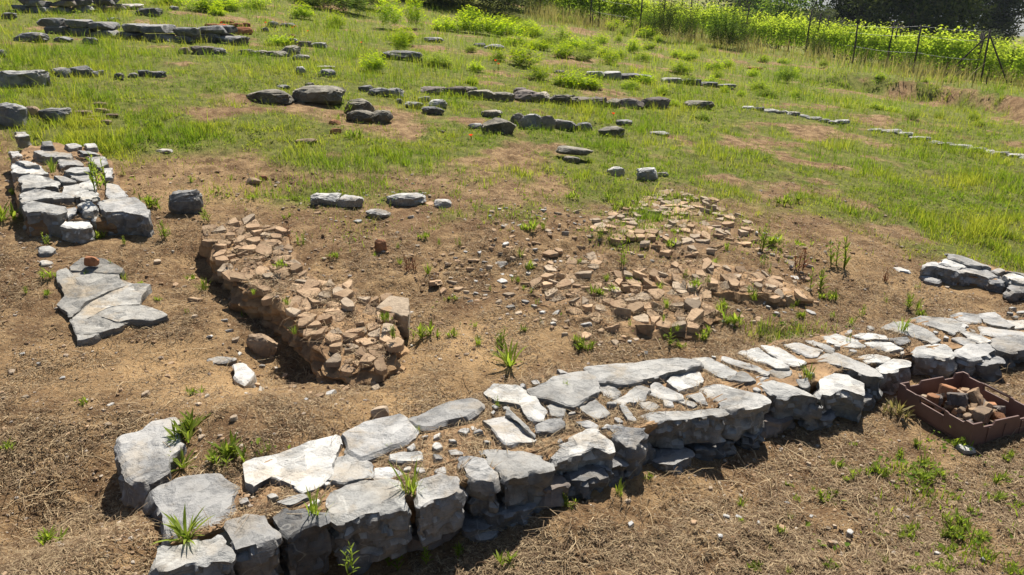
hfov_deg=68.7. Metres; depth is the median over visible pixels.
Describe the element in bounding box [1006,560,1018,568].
weed
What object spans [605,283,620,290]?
weed
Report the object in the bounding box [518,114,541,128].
stone
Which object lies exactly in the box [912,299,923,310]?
weed
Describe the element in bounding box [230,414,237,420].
tile fragment
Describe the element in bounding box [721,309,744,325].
weed
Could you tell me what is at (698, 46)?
spurge bush
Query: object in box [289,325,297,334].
weed
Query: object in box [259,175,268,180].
stone
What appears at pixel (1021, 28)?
hills
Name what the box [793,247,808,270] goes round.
dock plant
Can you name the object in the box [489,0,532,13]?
scrub bush
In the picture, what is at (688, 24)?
fence bush
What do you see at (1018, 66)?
grapevine
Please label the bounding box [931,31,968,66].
grapevine
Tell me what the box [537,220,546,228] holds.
weed
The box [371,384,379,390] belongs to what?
tile fragment
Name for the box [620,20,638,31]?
spurge bush
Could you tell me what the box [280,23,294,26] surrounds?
stone
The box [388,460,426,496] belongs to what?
weed
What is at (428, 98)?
stone
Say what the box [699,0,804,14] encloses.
tree
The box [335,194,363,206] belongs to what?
stone
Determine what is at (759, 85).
spurge bush
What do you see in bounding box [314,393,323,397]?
tile fragment
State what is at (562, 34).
spurge bush
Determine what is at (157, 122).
weed
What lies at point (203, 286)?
weed
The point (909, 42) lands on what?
grapevine
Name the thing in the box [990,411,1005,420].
rubble piece
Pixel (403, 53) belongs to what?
stone
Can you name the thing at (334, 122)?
stone
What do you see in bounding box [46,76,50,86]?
stone
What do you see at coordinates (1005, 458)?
weed
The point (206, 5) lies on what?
spurge bush
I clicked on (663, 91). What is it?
spurge bush
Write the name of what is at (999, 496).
weed
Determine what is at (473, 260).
tile fragment
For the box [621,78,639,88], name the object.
spurge bush
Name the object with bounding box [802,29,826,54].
fence bush
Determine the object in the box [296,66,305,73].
stone
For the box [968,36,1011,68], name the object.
grapevine
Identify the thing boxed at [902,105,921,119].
spurge bush
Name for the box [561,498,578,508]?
weed
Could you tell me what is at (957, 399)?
rubble piece
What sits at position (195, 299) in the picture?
tile fragment
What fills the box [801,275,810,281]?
tile fragment
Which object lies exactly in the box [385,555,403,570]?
weed
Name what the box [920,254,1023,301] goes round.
dry stone wall
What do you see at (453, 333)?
weed
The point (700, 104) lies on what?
stone
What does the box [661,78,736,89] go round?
stone kerb
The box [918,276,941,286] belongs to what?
flat stone
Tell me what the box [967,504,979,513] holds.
weed
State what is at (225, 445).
weed
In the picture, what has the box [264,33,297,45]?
spurge bush
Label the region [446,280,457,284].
tile fragment
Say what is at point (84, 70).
stone
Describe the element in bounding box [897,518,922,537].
weed
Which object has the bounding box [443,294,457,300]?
weed
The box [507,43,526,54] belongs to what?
spurge bush
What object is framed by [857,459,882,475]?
weed
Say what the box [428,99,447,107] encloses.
stone
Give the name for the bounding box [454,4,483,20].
spurge bush
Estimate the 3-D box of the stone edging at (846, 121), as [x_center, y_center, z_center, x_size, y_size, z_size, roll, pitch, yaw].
[3.841,-2.341,10.164,1.406,0.195,0.369,10,22,26]
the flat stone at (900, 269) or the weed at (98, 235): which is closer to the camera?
the weed at (98, 235)
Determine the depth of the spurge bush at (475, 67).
11.24 m
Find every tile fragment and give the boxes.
[8,369,15,374]
[141,390,150,396]
[153,259,160,263]
[187,297,202,301]
[198,434,204,440]
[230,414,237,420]
[232,336,239,342]
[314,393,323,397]
[325,389,336,395]
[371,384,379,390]
[429,280,442,285]
[440,287,446,294]
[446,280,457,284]
[454,287,463,291]
[468,259,479,261]
[495,261,507,267]
[497,278,507,283]
[502,242,508,247]
[502,292,514,296]
[520,282,529,285]
[542,250,558,256]
[554,247,562,253]
[580,322,591,326]
[582,331,591,340]
[611,340,618,344]
[628,521,633,527]
[768,263,777,267]
[785,259,794,265]
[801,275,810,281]
[806,309,815,315]
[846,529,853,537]
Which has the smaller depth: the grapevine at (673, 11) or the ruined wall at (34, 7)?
the ruined wall at (34, 7)
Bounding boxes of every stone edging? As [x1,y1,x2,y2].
[743,106,849,123]
[868,128,1023,158]
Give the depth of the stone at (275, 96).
7.66 m
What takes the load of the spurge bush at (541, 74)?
on the ground at (232, 164)
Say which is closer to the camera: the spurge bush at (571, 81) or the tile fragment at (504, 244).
the tile fragment at (504, 244)
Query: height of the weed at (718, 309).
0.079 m
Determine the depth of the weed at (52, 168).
4.90 m
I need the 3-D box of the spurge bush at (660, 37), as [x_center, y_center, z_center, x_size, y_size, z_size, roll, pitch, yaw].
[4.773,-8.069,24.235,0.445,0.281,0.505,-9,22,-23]
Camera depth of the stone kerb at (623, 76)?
12.08 m
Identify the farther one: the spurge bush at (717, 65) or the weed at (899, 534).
the spurge bush at (717, 65)
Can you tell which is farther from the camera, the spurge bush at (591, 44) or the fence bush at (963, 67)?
the fence bush at (963, 67)
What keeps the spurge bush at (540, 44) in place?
on the ground at (232, 164)
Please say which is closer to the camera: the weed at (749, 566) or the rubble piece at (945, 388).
the weed at (749, 566)
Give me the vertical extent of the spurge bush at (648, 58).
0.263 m
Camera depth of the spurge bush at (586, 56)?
14.56 m
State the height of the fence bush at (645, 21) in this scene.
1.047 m
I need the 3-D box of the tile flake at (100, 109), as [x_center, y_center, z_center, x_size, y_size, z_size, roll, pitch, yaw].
[-3.741,-1.617,6.851,0.112,0.048,0.071,-2,20,-4]
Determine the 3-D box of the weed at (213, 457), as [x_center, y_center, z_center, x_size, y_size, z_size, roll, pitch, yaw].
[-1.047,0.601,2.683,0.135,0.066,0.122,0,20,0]
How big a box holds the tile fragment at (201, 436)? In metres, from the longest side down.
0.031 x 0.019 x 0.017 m
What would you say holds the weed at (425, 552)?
on the ground at (232, 164)
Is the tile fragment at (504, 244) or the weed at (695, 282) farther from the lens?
the tile fragment at (504, 244)
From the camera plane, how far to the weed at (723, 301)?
4.06 m
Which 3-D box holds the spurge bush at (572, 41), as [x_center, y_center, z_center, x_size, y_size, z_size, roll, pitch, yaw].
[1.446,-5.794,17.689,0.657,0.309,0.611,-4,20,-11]
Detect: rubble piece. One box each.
[926,393,939,405]
[935,394,942,403]
[937,384,956,396]
[944,404,951,411]
[946,392,967,405]
[956,407,965,413]
[961,387,969,392]
[963,413,971,419]
[967,387,983,405]
[969,403,977,407]
[972,406,992,423]
[984,401,992,407]
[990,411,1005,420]
[992,405,1005,413]
[997,406,1003,412]
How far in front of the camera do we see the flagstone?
3.91 m
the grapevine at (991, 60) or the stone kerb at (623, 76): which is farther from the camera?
the grapevine at (991, 60)
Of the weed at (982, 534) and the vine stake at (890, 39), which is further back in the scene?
the vine stake at (890, 39)
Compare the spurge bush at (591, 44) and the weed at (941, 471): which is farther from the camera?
the spurge bush at (591, 44)
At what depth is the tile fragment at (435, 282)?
4.16 m
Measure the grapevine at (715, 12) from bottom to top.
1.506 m
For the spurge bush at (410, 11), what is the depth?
17.97 m
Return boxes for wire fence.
[589,0,1008,84]
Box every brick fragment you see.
[84,256,99,265]
[370,406,388,418]
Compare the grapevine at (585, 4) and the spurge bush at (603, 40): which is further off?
the grapevine at (585, 4)
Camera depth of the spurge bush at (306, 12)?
17.30 m
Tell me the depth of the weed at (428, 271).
4.28 m
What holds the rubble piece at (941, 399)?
on the rubble piece
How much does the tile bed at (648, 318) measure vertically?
0.245 m
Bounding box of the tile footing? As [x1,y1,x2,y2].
[199,214,409,385]
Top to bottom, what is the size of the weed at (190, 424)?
0.114 m
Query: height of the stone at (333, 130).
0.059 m
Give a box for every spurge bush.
[153,0,184,3]
[181,0,227,11]
[207,5,228,14]
[212,0,243,8]
[240,0,271,7]
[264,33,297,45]
[288,1,314,17]
[323,9,347,26]
[359,49,387,71]
[374,0,403,26]
[387,24,418,44]
[390,25,412,49]
[404,0,425,25]
[419,51,453,65]
[430,15,455,30]
[443,13,484,31]
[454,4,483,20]
[463,75,479,84]
[464,41,480,51]
[467,13,506,33]
[467,61,485,71]
[484,12,516,27]
[486,18,527,36]
[488,46,506,59]
[500,33,534,44]
[506,15,524,24]
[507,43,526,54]
[507,45,544,65]
[510,17,539,33]
[518,20,536,28]
[522,63,551,79]
[524,25,548,37]
[526,39,554,49]
[536,28,569,43]
[550,41,575,57]
[551,73,570,85]
[553,25,574,38]
[557,68,598,87]
[560,35,585,48]
[571,42,597,60]
[575,37,599,51]
[579,76,603,89]
[591,30,610,44]
[594,46,615,56]
[598,48,620,63]
[605,18,623,29]
[613,33,622,41]
[613,46,628,58]
[615,25,632,34]
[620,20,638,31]
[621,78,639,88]
[625,37,643,52]
[631,50,651,60]
[634,71,656,82]
[635,26,660,36]
[642,41,657,49]
[653,33,664,42]
[655,84,669,94]
[666,58,694,73]
[670,48,682,57]
[670,98,680,105]
[677,48,699,60]
[680,72,695,83]
[694,110,708,118]
[696,43,709,49]
[703,58,724,70]
[704,75,719,82]
[709,68,724,78]
[721,58,734,67]
[745,80,772,90]
[746,68,759,76]
[754,85,780,96]
[756,54,770,61]
[773,59,801,81]
[776,57,792,63]
[788,88,800,96]
[818,58,829,65]
[864,101,884,109]
[885,106,902,112]
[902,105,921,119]
[932,110,947,117]
[940,75,959,82]
[967,110,980,120]
[969,145,988,153]
[977,119,986,126]
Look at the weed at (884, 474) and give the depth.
2.85 m
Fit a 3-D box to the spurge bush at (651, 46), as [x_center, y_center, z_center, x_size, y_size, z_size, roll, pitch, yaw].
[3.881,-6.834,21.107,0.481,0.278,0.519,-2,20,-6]
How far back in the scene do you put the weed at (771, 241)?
4.89 m
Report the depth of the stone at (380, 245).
4.51 m
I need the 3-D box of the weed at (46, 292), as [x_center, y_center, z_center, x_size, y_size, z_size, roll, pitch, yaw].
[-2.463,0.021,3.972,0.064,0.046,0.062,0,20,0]
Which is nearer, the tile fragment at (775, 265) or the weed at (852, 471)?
the weed at (852, 471)
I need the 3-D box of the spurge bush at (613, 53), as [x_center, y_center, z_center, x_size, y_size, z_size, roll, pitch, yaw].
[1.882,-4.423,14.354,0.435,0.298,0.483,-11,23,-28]
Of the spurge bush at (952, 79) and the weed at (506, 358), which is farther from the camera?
the spurge bush at (952, 79)
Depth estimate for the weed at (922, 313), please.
4.20 m
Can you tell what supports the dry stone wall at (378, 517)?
on the ground at (232, 164)
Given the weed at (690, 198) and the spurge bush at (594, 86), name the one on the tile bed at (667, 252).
the weed at (690, 198)
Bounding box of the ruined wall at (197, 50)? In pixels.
[190,46,293,56]
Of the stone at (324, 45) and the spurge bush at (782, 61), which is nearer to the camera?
the stone at (324, 45)
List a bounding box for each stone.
[0,70,49,87]
[0,102,28,126]
[1,12,16,18]
[12,32,49,42]
[26,106,39,115]
[38,107,71,122]
[38,246,56,256]
[39,260,52,266]
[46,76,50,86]
[51,67,72,77]
[53,36,72,41]
[69,65,93,76]
[82,37,98,44]
[91,71,98,76]
[102,6,115,12]
[114,73,123,79]
[123,4,143,8]
[128,73,139,77]
[135,8,162,16]
[138,70,148,76]
[147,71,166,77]
[156,149,172,152]
[168,6,178,10]
[168,189,203,213]
[178,47,189,53]
[206,356,236,364]
[216,35,249,45]
[232,363,256,387]
[246,89,294,104]
[246,178,262,184]
[246,333,277,357]
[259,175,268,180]
[267,21,278,27]
[277,85,289,88]
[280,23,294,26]
[281,45,300,54]
[286,38,297,44]
[292,55,309,59]
[292,85,345,104]
[295,138,316,143]
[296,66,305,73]
[298,41,311,46]
[310,42,327,48]
[310,193,341,205]
[318,69,335,77]
[329,119,340,124]
[330,128,340,133]
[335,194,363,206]
[345,98,374,111]
[346,110,373,122]
[358,85,372,91]
[366,209,390,217]
[368,88,386,95]
[372,110,393,123]
[374,239,386,251]
[382,50,423,61]
[385,88,403,97]
[386,193,425,205]
[403,102,422,107]
[416,96,430,101]
[421,106,444,114]
[424,37,443,42]
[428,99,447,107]
[434,199,451,207]
[468,123,481,128]
[473,43,485,47]
[481,110,502,116]
[481,117,515,134]
[484,44,503,49]
[510,113,523,123]
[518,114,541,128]
[541,115,555,129]
[554,70,564,73]
[555,119,576,130]
[563,156,579,162]
[577,122,592,130]
[598,126,624,136]
[606,167,624,175]
[616,119,632,124]
[636,167,657,180]
[650,131,668,134]
[657,172,668,176]
[684,100,714,108]
[894,267,910,273]
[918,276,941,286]
[955,444,975,454]
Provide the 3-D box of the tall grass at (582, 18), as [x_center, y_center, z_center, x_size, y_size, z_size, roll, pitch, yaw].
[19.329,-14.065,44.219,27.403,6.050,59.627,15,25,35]
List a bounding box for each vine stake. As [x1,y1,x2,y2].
[804,9,812,54]
[885,21,895,66]
[890,23,898,67]
[973,33,985,82]
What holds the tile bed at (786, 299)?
on the ground at (232, 164)
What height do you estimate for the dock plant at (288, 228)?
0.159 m
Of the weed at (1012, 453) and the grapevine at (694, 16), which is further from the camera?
the grapevine at (694, 16)
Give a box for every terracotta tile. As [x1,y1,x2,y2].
[229,23,243,26]
[234,27,252,34]
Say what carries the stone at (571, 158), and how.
on the ground at (232, 164)
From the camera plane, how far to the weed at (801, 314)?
4.02 m
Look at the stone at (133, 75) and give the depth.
8.27 m
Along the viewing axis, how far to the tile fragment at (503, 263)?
4.43 m
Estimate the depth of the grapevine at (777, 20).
29.96 m
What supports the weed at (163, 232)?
on the ground at (232, 164)
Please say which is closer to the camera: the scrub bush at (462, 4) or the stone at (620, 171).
the stone at (620, 171)
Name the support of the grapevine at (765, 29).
on the ground at (232, 164)
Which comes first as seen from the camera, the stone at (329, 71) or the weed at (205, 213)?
the weed at (205, 213)
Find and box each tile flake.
[75,110,91,114]
[93,102,104,106]
[96,108,108,112]
[106,113,118,117]
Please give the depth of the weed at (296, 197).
5.36 m
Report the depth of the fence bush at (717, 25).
24.66 m
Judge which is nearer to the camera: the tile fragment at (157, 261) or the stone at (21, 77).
the tile fragment at (157, 261)
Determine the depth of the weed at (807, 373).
3.27 m
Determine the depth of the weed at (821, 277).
4.37 m
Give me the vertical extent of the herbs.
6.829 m
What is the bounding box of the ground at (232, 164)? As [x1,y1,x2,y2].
[0,0,1023,574]
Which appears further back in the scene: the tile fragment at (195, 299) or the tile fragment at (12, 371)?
the tile fragment at (195, 299)
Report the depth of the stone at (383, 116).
7.37 m
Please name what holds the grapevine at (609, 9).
on the ground at (232, 164)
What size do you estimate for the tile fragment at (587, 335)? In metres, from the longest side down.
0.092 x 0.051 x 0.017 m
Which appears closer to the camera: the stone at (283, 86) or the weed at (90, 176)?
the weed at (90, 176)
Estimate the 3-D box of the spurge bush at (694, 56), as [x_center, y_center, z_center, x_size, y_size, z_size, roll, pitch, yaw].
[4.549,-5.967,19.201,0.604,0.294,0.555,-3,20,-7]
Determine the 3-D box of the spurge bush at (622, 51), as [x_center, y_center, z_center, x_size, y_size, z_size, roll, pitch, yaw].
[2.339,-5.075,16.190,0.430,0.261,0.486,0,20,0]
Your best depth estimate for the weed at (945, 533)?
2.51 m
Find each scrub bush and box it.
[301,0,353,6]
[318,0,376,12]
[356,0,385,6]
[413,0,448,5]
[428,0,471,6]
[455,0,510,8]
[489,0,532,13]
[499,0,549,9]
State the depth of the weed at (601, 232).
4.76 m
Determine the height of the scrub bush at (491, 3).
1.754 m
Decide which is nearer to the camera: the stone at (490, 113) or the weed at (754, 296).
the weed at (754, 296)
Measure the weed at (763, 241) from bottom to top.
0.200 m
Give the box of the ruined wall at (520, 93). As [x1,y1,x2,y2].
[418,86,670,108]
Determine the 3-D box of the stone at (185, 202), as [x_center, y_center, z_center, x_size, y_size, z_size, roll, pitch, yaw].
[-2.171,-0.565,5.003,0.211,0.183,0.129,-4,20,-11]
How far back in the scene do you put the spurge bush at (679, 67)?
14.45 m
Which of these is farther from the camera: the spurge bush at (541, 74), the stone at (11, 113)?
the spurge bush at (541, 74)
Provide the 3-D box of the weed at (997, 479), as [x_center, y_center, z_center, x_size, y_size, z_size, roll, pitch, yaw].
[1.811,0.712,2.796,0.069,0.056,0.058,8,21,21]
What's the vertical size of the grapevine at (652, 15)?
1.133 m
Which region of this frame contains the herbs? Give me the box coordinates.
[0,0,1023,565]
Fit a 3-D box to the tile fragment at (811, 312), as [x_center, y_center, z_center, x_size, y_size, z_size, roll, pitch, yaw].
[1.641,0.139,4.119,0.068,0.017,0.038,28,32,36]
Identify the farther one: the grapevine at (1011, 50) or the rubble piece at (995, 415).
the grapevine at (1011, 50)
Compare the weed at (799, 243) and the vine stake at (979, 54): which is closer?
the weed at (799, 243)
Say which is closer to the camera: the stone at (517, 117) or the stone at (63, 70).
the stone at (517, 117)
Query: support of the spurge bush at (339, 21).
on the ground at (232, 164)
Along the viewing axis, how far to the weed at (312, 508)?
2.31 m
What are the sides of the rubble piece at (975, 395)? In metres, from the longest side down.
0.101 x 0.075 x 0.050 m
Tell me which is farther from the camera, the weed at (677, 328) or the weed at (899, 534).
the weed at (677, 328)
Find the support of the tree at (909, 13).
on the ground at (232, 164)
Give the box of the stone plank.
[556,146,592,155]
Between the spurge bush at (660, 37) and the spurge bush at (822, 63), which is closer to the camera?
the spurge bush at (822, 63)
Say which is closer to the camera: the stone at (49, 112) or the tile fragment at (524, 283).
the tile fragment at (524, 283)
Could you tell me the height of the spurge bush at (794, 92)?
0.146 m
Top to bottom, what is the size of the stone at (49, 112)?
0.136 m
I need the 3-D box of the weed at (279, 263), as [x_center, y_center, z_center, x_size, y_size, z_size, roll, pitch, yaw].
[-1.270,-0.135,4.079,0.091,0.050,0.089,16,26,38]
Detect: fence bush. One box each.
[638,6,655,31]
[643,0,675,35]
[657,0,682,37]
[673,0,702,37]
[699,0,729,41]
[711,0,751,45]
[732,5,757,43]
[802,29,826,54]
[850,31,885,62]
[937,32,964,72]
[953,56,971,75]
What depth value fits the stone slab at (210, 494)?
2.42 m
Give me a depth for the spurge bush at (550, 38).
17.64 m
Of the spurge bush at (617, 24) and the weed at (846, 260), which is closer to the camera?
the weed at (846, 260)
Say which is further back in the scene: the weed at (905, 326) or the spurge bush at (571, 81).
the spurge bush at (571, 81)
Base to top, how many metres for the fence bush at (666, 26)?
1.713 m
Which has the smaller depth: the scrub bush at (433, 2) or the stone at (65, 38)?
the stone at (65, 38)
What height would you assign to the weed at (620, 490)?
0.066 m
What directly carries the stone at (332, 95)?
on the ground at (232, 164)
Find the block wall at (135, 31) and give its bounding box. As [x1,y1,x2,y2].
[36,18,237,43]
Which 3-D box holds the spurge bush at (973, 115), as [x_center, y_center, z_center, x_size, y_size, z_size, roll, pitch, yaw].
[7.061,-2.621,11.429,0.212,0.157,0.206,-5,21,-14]
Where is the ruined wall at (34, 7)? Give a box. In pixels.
[11,0,126,13]
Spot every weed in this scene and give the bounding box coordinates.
[0,200,22,221]
[0,437,16,449]
[34,524,68,545]
[38,268,55,278]
[40,231,49,244]
[42,289,51,295]
[43,157,57,172]
[74,396,87,405]
[84,152,108,189]
[95,231,105,238]
[136,193,161,209]
[145,117,161,127]
[149,505,215,545]
[157,220,168,238]
[163,408,211,443]
[169,447,196,471]
[183,274,195,279]
[185,384,204,395]
[192,277,212,289]
[200,203,211,223]
[204,446,242,466]
[207,430,247,462]
[247,193,257,199]
[261,439,271,452]
[272,257,286,267]
[286,194,301,199]
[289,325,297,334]
[296,230,304,245]
[304,485,330,515]
[336,127,362,138]
[339,541,360,574]
[342,92,351,112]
[379,311,391,323]
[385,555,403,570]
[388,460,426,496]
[390,324,395,338]
[411,318,441,338]
[417,233,426,239]
[421,546,432,563]
[422,261,433,274]
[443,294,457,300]
[444,327,460,337]
[452,540,466,559]
[473,335,483,345]
[489,336,527,366]
[493,550,517,567]
[494,326,507,350]
[519,219,538,230]
[524,260,535,269]
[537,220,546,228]
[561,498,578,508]
[565,188,579,199]
[572,333,586,343]
[574,338,596,351]
[588,283,608,295]
[596,223,604,236]
[603,189,617,199]
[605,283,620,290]
[609,199,620,209]
[614,477,624,496]
[615,198,637,209]
[617,241,628,265]
[625,194,639,207]
[643,470,653,478]
[662,296,672,308]
[665,237,679,247]
[667,327,676,345]
[674,324,683,331]
[676,339,686,348]
[681,194,694,201]
[689,278,702,286]
[695,324,712,340]
[715,302,723,312]
[718,298,727,309]
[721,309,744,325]
[737,493,749,506]
[745,559,761,570]
[749,288,759,300]
[756,218,769,250]
[757,322,765,334]
[762,233,783,245]
[767,196,794,205]
[773,524,785,533]
[781,191,805,203]
[793,237,813,246]
[795,310,807,317]
[798,361,815,381]
[808,267,828,290]
[816,488,832,502]
[817,288,837,300]
[822,556,840,567]
[825,487,838,495]
[827,233,852,268]
[829,457,845,467]
[846,464,860,476]
[847,315,858,325]
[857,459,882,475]
[858,304,866,315]
[873,462,891,477]
[882,398,914,420]
[895,316,913,331]
[896,447,904,457]
[896,528,916,541]
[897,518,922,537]
[903,291,915,308]
[910,564,921,571]
[911,437,925,451]
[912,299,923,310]
[914,309,926,316]
[914,467,935,481]
[916,455,936,465]
[925,558,945,569]
[932,467,945,477]
[934,544,957,554]
[936,528,960,541]
[938,563,959,573]
[942,506,971,524]
[942,520,968,539]
[949,437,973,447]
[953,513,974,530]
[964,525,992,541]
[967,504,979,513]
[971,528,988,539]
[981,548,992,558]
[987,490,1007,502]
[988,471,1006,485]
[998,468,1012,481]
[1000,565,1023,574]
[1001,453,1011,461]
[1003,447,1017,458]
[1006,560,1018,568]
[1012,498,1023,507]
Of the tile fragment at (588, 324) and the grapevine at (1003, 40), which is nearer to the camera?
the tile fragment at (588, 324)
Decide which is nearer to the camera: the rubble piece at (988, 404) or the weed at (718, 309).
the rubble piece at (988, 404)
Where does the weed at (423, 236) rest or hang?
on the ground at (232, 164)
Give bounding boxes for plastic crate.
[897,371,1023,445]
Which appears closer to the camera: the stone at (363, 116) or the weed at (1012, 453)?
the weed at (1012, 453)
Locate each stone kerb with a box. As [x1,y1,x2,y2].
[586,71,650,81]
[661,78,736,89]
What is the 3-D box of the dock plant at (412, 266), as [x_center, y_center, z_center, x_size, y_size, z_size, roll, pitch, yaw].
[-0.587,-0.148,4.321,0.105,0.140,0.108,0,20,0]
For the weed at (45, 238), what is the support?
on the ground at (232, 164)
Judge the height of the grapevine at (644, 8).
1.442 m
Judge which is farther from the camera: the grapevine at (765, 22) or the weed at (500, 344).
the grapevine at (765, 22)
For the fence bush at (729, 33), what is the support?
on the ground at (232, 164)
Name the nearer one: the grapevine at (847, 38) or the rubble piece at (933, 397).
the rubble piece at (933, 397)
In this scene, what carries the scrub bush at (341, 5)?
on the ground at (232, 164)
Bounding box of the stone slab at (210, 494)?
[143,473,239,545]
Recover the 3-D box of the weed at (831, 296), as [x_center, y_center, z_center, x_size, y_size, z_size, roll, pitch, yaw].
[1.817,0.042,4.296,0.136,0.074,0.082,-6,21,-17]
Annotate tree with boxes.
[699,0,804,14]
[731,0,842,47]
[799,0,897,59]
[799,6,847,30]
[842,0,987,65]
[921,0,998,67]
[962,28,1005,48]
[967,0,1023,71]
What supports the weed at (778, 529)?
on the ground at (232, 164)
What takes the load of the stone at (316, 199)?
on the ground at (232, 164)
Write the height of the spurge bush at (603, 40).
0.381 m
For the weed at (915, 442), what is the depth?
3.05 m
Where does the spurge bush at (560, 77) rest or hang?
on the ground at (232, 164)
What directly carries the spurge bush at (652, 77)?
on the ground at (232, 164)
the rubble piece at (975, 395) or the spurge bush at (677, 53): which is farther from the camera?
the spurge bush at (677, 53)
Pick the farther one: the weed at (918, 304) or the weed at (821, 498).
the weed at (918, 304)
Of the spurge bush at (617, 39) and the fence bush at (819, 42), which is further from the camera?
the fence bush at (819, 42)
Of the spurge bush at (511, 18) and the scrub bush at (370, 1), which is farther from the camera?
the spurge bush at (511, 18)
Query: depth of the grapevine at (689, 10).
31.49 m
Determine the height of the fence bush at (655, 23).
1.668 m
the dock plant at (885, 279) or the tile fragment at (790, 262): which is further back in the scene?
the tile fragment at (790, 262)
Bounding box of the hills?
[771,0,1023,35]
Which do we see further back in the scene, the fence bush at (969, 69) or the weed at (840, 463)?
the fence bush at (969, 69)
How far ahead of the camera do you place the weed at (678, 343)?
3.71 m
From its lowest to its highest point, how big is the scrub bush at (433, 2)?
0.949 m
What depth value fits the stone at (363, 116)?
7.29 m
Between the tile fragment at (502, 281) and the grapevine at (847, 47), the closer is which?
the tile fragment at (502, 281)
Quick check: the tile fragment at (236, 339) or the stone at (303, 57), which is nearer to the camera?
the tile fragment at (236, 339)
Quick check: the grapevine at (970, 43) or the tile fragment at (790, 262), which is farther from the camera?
the grapevine at (970, 43)
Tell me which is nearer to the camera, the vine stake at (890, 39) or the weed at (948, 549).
the weed at (948, 549)
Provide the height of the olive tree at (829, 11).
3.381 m
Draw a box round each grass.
[0,0,1023,572]
[523,0,1023,92]
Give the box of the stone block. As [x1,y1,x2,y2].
[376,296,410,337]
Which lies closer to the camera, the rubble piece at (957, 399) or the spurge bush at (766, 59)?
the rubble piece at (957, 399)
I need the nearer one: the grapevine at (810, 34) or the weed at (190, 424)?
the weed at (190, 424)
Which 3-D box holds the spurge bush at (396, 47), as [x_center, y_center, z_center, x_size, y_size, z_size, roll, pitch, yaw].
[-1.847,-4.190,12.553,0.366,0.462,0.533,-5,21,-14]
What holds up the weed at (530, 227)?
on the ground at (232, 164)
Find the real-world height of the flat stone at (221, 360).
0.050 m
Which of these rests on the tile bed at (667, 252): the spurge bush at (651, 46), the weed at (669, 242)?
the weed at (669, 242)
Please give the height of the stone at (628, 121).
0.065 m
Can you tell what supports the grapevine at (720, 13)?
on the ground at (232, 164)
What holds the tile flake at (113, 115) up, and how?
on the ground at (232, 164)
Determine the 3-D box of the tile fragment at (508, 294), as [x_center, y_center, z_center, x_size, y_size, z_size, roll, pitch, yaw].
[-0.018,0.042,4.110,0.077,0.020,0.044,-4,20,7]
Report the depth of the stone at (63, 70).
8.14 m
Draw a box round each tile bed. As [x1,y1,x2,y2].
[530,252,721,341]
[589,189,753,258]
[658,257,817,307]
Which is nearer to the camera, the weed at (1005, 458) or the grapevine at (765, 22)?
the weed at (1005, 458)
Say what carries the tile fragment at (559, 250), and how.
on the ground at (232, 164)
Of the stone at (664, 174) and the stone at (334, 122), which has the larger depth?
the stone at (334, 122)
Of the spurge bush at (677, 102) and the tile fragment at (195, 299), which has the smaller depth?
the tile fragment at (195, 299)
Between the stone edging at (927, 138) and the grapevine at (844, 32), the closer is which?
the stone edging at (927, 138)
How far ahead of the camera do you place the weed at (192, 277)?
4.30 m
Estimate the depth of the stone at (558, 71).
11.91 m
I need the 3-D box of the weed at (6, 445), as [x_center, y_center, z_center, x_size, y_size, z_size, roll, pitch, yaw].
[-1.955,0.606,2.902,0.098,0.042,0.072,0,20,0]
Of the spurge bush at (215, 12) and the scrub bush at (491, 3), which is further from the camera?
the scrub bush at (491, 3)
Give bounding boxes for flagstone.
[56,257,168,346]
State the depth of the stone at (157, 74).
8.36 m
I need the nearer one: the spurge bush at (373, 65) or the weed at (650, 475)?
the weed at (650, 475)
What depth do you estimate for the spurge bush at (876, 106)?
11.84 m
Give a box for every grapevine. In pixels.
[528,0,554,8]
[553,0,583,15]
[576,0,608,25]
[605,0,630,20]
[607,0,642,28]
[620,0,645,25]
[630,0,659,25]
[639,4,667,27]
[656,0,687,33]
[670,0,702,33]
[671,5,702,33]
[689,1,718,39]
[700,2,734,32]
[702,2,743,35]
[720,13,749,43]
[740,9,767,44]
[745,15,775,47]
[749,16,777,46]
[752,11,776,42]
[759,10,799,47]
[771,12,810,51]
[774,11,810,44]
[774,16,809,50]
[795,18,827,52]
[804,17,838,54]
[808,20,843,52]
[814,22,848,56]
[825,17,862,53]
[835,28,866,59]
[840,19,881,56]
[847,24,891,62]
[862,19,899,62]
[870,26,907,64]
[888,28,928,57]
[891,32,931,68]
[907,25,957,67]
[925,24,980,77]
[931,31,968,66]
[951,33,997,72]
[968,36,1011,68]
[971,45,1015,83]
[983,36,1015,48]
[994,37,1023,82]
[995,38,1023,71]
[1009,46,1023,82]
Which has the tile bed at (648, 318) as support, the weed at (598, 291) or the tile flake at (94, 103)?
the weed at (598, 291)
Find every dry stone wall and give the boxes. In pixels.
[8,132,154,243]
[148,307,1023,574]
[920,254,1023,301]
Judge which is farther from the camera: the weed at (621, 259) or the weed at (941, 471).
the weed at (621, 259)
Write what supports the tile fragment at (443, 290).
on the ground at (232, 164)
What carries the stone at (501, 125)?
on the ground at (232, 164)
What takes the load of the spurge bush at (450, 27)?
on the ground at (232, 164)
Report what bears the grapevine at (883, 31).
on the ground at (232, 164)
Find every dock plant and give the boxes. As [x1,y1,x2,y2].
[283,223,292,245]
[402,251,418,270]
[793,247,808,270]
[883,268,888,281]

